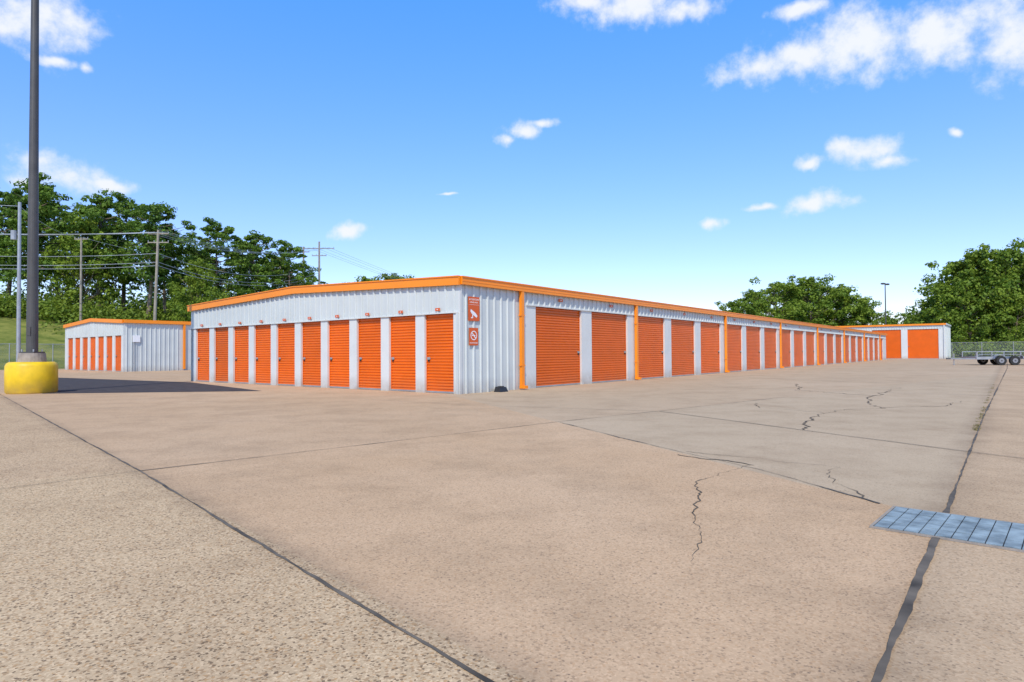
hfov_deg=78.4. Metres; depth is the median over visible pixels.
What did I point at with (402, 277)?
oak tree
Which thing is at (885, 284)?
parking lot lamp
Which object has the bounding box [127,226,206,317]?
tree
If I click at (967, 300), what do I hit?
oak tree
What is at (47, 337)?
ground
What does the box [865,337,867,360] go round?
roll up door
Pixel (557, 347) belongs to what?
roll up door
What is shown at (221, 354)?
roll up door
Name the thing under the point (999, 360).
utility trailer
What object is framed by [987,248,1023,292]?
oak tree
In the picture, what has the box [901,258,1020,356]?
oak tree
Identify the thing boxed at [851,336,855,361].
roll up door
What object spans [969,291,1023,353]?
oak tree
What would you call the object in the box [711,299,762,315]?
oak tree
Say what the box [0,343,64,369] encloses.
chain link fence
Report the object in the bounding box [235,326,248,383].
roll up door
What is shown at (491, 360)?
long wall
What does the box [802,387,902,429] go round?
pavement crack
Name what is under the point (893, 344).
roll up door
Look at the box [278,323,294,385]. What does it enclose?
roll up door
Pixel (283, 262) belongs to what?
deciduous tree
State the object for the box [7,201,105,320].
tree
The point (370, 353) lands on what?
roll up door
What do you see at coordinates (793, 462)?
pavement crack
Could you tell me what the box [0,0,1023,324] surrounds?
sky
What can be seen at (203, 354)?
roll up door
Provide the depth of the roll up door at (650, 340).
26.03 m
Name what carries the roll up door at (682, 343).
attached to the long wall at (491, 360)
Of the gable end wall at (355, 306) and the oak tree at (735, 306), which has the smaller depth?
the gable end wall at (355, 306)
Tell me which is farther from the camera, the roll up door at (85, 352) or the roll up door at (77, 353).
the roll up door at (77, 353)
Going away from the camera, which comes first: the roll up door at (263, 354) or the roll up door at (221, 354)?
the roll up door at (263, 354)
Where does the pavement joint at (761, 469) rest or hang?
on the parking lot
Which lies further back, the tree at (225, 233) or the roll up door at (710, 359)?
the tree at (225, 233)
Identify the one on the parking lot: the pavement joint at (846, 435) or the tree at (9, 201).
the pavement joint at (846, 435)
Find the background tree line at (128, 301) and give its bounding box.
[0,268,327,320]
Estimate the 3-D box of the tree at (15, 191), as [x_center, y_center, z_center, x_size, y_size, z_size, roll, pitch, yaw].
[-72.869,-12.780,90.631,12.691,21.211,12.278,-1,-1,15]
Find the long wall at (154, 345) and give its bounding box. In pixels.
[123,319,190,371]
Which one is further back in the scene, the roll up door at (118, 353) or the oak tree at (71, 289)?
the oak tree at (71, 289)
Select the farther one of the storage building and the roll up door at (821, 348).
the storage building
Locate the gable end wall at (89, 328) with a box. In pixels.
[63,318,125,371]
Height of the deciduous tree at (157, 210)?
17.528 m
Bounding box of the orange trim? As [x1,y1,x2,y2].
[187,275,886,388]
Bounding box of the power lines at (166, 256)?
[0,205,406,285]
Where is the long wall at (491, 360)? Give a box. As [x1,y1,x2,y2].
[453,284,885,393]
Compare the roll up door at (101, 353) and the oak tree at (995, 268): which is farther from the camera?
the oak tree at (995, 268)
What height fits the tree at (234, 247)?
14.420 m
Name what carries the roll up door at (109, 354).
attached to the gable end wall at (89, 328)
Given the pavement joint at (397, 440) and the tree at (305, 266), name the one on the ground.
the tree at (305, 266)
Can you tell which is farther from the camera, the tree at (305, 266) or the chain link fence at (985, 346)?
the tree at (305, 266)
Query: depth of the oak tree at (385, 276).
149.04 m
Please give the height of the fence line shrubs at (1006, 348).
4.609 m
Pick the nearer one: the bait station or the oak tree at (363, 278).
the bait station
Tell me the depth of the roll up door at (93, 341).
45.56 m
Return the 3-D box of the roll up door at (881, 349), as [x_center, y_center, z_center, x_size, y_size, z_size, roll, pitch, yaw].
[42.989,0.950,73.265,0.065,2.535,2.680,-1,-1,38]
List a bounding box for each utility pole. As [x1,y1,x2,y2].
[10,202,20,361]
[74,237,87,320]
[148,230,168,319]
[304,241,333,284]
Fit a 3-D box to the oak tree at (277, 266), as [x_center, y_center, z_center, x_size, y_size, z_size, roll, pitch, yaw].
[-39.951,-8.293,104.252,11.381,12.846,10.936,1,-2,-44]
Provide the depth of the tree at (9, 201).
85.02 m
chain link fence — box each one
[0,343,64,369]
[951,341,1023,357]
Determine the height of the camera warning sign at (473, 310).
0.660 m
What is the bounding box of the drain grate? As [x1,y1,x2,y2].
[869,506,1023,552]
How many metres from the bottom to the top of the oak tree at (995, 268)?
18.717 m
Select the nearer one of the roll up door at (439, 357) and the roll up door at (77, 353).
the roll up door at (439, 357)
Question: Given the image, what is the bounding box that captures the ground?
[0,317,1005,369]
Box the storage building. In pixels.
[836,323,950,358]
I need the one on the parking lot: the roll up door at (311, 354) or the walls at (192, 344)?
the walls at (192, 344)
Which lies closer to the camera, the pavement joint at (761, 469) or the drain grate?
the drain grate
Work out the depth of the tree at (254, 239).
93.00 m
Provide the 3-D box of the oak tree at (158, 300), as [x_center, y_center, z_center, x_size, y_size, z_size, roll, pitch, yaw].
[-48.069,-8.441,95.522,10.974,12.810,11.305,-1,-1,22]
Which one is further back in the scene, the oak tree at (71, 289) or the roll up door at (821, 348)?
the oak tree at (71, 289)
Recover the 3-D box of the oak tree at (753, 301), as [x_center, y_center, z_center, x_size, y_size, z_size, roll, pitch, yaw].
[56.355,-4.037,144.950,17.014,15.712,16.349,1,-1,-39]
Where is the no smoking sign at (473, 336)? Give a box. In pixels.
[469,328,477,344]
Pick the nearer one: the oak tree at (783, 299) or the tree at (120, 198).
the tree at (120, 198)
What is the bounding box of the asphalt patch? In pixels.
[42,378,258,393]
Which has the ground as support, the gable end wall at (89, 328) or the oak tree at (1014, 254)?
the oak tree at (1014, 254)
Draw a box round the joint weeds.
[972,394,988,430]
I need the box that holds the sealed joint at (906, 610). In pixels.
[871,363,1007,681]
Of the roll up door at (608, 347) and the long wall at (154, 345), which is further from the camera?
the long wall at (154, 345)
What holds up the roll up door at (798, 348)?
attached to the long wall at (491, 360)
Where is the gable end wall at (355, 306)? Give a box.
[190,285,463,393]
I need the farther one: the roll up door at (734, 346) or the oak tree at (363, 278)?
the oak tree at (363, 278)
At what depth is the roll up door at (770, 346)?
39.17 m
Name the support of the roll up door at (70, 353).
attached to the gable end wall at (89, 328)
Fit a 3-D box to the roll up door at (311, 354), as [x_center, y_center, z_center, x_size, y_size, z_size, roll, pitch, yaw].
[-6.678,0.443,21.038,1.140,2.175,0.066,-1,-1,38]
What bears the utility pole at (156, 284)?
on the ground
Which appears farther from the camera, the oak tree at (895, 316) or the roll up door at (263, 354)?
the oak tree at (895, 316)
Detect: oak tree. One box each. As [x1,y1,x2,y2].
[24,216,129,318]
[140,249,226,315]
[163,257,230,321]
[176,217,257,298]
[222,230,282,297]
[239,254,300,291]
[354,275,379,281]
[368,273,403,280]
[392,274,413,279]
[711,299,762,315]
[729,289,788,319]
[741,276,821,324]
[758,283,815,317]
[766,275,862,325]
[809,273,874,325]
[811,285,873,325]
[840,299,896,330]
[877,312,901,324]
[896,312,913,323]
[900,276,962,353]
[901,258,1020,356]
[926,243,1023,355]
[928,291,1017,356]
[934,237,1023,356]
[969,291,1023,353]
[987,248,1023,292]
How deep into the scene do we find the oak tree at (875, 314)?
146.52 m
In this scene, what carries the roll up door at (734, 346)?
attached to the long wall at (491, 360)
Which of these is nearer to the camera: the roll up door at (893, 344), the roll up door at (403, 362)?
the roll up door at (403, 362)
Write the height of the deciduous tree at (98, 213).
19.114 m
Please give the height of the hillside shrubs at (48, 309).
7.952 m
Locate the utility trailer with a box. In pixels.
[946,351,1023,364]
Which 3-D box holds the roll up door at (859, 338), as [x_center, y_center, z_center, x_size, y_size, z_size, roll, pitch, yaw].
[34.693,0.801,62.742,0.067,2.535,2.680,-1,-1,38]
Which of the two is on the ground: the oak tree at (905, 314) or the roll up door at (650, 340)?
the oak tree at (905, 314)
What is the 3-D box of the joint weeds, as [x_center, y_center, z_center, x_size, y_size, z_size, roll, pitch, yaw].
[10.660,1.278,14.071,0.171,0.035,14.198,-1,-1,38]
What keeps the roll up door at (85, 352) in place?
attached to the gable end wall at (89, 328)
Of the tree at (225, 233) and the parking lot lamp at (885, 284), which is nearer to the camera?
the tree at (225, 233)
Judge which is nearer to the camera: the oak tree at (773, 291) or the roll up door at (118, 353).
the roll up door at (118, 353)
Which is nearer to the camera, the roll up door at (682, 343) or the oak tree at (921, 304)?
the roll up door at (682, 343)
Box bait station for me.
[494,386,507,391]
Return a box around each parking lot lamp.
[4,0,57,393]
[881,283,889,324]
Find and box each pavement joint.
[0,394,494,681]
[140,398,770,470]
[561,422,878,502]
[662,411,1019,457]
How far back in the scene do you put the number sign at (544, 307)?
21.67 m
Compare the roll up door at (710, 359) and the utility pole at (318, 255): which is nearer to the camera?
the roll up door at (710, 359)
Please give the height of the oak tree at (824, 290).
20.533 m
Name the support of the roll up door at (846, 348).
attached to the long wall at (491, 360)
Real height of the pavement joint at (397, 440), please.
0.001 m
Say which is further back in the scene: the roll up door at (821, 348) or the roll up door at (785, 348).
the roll up door at (821, 348)
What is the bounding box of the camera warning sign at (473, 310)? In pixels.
[468,296,479,320]
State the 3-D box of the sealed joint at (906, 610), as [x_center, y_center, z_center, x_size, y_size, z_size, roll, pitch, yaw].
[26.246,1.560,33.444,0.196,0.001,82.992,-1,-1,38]
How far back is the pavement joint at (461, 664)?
2.97 m
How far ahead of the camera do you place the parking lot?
3.87 m
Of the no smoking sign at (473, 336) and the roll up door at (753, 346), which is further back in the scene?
the roll up door at (753, 346)
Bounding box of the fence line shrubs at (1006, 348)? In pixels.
[951,334,1023,357]
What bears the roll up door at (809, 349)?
attached to the long wall at (491, 360)
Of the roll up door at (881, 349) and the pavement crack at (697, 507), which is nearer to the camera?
the pavement crack at (697, 507)
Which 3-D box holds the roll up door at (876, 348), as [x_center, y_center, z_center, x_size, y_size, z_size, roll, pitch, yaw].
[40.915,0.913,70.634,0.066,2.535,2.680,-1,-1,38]
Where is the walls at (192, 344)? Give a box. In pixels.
[191,311,202,380]
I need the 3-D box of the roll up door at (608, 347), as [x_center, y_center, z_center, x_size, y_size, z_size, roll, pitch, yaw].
[3.586,0.241,23.280,0.066,2.535,2.680,-1,-1,38]
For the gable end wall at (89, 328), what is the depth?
44.91 m
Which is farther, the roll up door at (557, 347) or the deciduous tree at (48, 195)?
the deciduous tree at (48, 195)
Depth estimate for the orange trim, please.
21.27 m
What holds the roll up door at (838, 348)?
attached to the long wall at (491, 360)
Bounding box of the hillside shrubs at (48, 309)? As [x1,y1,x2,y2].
[0,285,190,333]
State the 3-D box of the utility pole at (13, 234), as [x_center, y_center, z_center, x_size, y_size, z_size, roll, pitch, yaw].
[-37.963,-4.050,48.052,0.704,13.200,0.396,0,-1,-24]
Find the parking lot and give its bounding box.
[0,359,1023,681]
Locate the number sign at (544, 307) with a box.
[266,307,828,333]
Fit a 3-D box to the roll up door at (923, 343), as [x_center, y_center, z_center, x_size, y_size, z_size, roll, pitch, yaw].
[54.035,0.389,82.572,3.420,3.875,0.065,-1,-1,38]
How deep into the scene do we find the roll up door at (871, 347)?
68.30 m
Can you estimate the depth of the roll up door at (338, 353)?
20.16 m
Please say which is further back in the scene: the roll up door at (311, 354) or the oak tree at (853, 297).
the oak tree at (853, 297)
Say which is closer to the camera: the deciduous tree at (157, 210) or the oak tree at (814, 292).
the deciduous tree at (157, 210)
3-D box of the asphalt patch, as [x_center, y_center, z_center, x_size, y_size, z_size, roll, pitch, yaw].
[-16.022,1.667,24.947,5.068,0.001,20.383,1,-1,-40]
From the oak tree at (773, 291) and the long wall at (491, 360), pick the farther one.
the oak tree at (773, 291)
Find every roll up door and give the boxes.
[69,338,72,369]
[76,338,79,369]
[83,338,87,369]
[91,337,95,370]
[99,337,103,370]
[107,336,111,370]
[116,336,120,371]
[198,328,208,381]
[215,327,227,382]
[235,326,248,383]
[256,324,270,384]
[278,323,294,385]
[303,321,320,386]
[329,320,348,387]
[359,318,380,389]
[391,316,415,391]
[426,313,453,393]
[536,307,579,387]
[591,312,625,382]
[636,316,663,379]
[671,319,693,376]
[700,322,719,373]
[727,324,740,371]
[746,326,759,370]
[764,328,775,368]
[782,329,790,367]
[794,330,802,366]
[806,332,813,365]
[819,333,823,364]
[827,333,832,363]
[835,334,840,363]
[843,335,848,362]
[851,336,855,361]
[857,336,861,361]
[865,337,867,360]
[869,337,872,360]
[872,330,900,358]
[874,338,877,359]
[879,338,882,359]
[907,329,938,358]
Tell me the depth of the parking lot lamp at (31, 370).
18.61 m
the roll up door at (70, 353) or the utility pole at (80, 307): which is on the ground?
the utility pole at (80, 307)
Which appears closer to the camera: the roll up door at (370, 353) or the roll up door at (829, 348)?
the roll up door at (370, 353)
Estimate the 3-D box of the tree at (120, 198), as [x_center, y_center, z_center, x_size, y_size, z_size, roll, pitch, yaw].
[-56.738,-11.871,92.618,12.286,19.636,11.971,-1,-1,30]
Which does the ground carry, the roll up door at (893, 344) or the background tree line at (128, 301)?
the background tree line at (128, 301)
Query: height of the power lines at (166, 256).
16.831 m
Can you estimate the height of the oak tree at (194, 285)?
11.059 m
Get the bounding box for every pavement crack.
[688,451,864,496]
[692,465,746,557]
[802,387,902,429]
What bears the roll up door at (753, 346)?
attached to the long wall at (491, 360)

